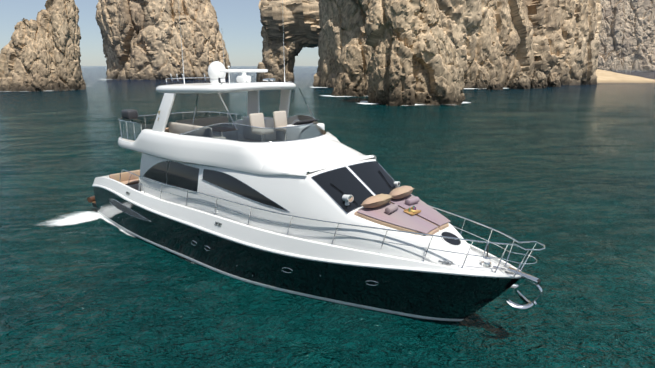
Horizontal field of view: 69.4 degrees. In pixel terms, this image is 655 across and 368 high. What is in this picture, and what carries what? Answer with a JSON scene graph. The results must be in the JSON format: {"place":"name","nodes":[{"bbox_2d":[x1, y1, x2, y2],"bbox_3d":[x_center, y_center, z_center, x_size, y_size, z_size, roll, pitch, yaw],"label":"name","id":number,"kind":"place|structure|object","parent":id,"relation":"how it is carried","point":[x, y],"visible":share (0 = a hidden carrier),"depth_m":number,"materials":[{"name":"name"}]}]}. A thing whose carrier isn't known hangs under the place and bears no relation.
{"place":"outdoors","nodes":[
{"label":"outdoors","id":0,"kind":"place"},
{"bbox_2d":[0,0,319,65],"label":"sky","id":1,"kind":"structure","parent":0,"point":[240,26],"materials":[{"name":"blue"}]},
{"bbox_2d":[0,66,654,367],"bbox_3d":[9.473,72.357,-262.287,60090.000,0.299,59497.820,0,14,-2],"label":"sea","id":2,"kind":"structure","parent":0,"point":[564,175],"depth_m":18.54,"materials":[{"name":"liquid"}]},
{"bbox_2d":[40,211,191,262],"bbox_3d":[-4.407,1.891,19.855,20.563,0.186,8.180,6,15,23],"label":"boat wake","id":3,"kind":"object","parent":2,"relation":"on","point":[82,217],"visible":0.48,"depth_m":21.06,"materials":[{"name":"white liquid"}]},
{"bbox_2d":[1,81,504,105],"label":"surf foam","id":4,"kind":"object","parent":2,"relation":"on","point":[364,102],"visible":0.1,"depth_m":104.24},
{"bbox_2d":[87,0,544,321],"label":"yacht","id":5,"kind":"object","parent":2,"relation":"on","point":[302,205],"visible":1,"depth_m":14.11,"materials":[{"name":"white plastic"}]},
{"bbox_2d":[0,0,654,105],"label":"rock cliffs","id":6,"kind":"structure","parent":2,"relation":"on","point":[408,52],"depth_m":143.66,"materials":[{"name":"stone"}]},
{"bbox_2d":[595,69,654,82],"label":"beach","id":7,"kind":"structure","parent":0,"point":[603,76],"depth_m":202.19,"materials":[{"name":"beige sand"}]}
]}

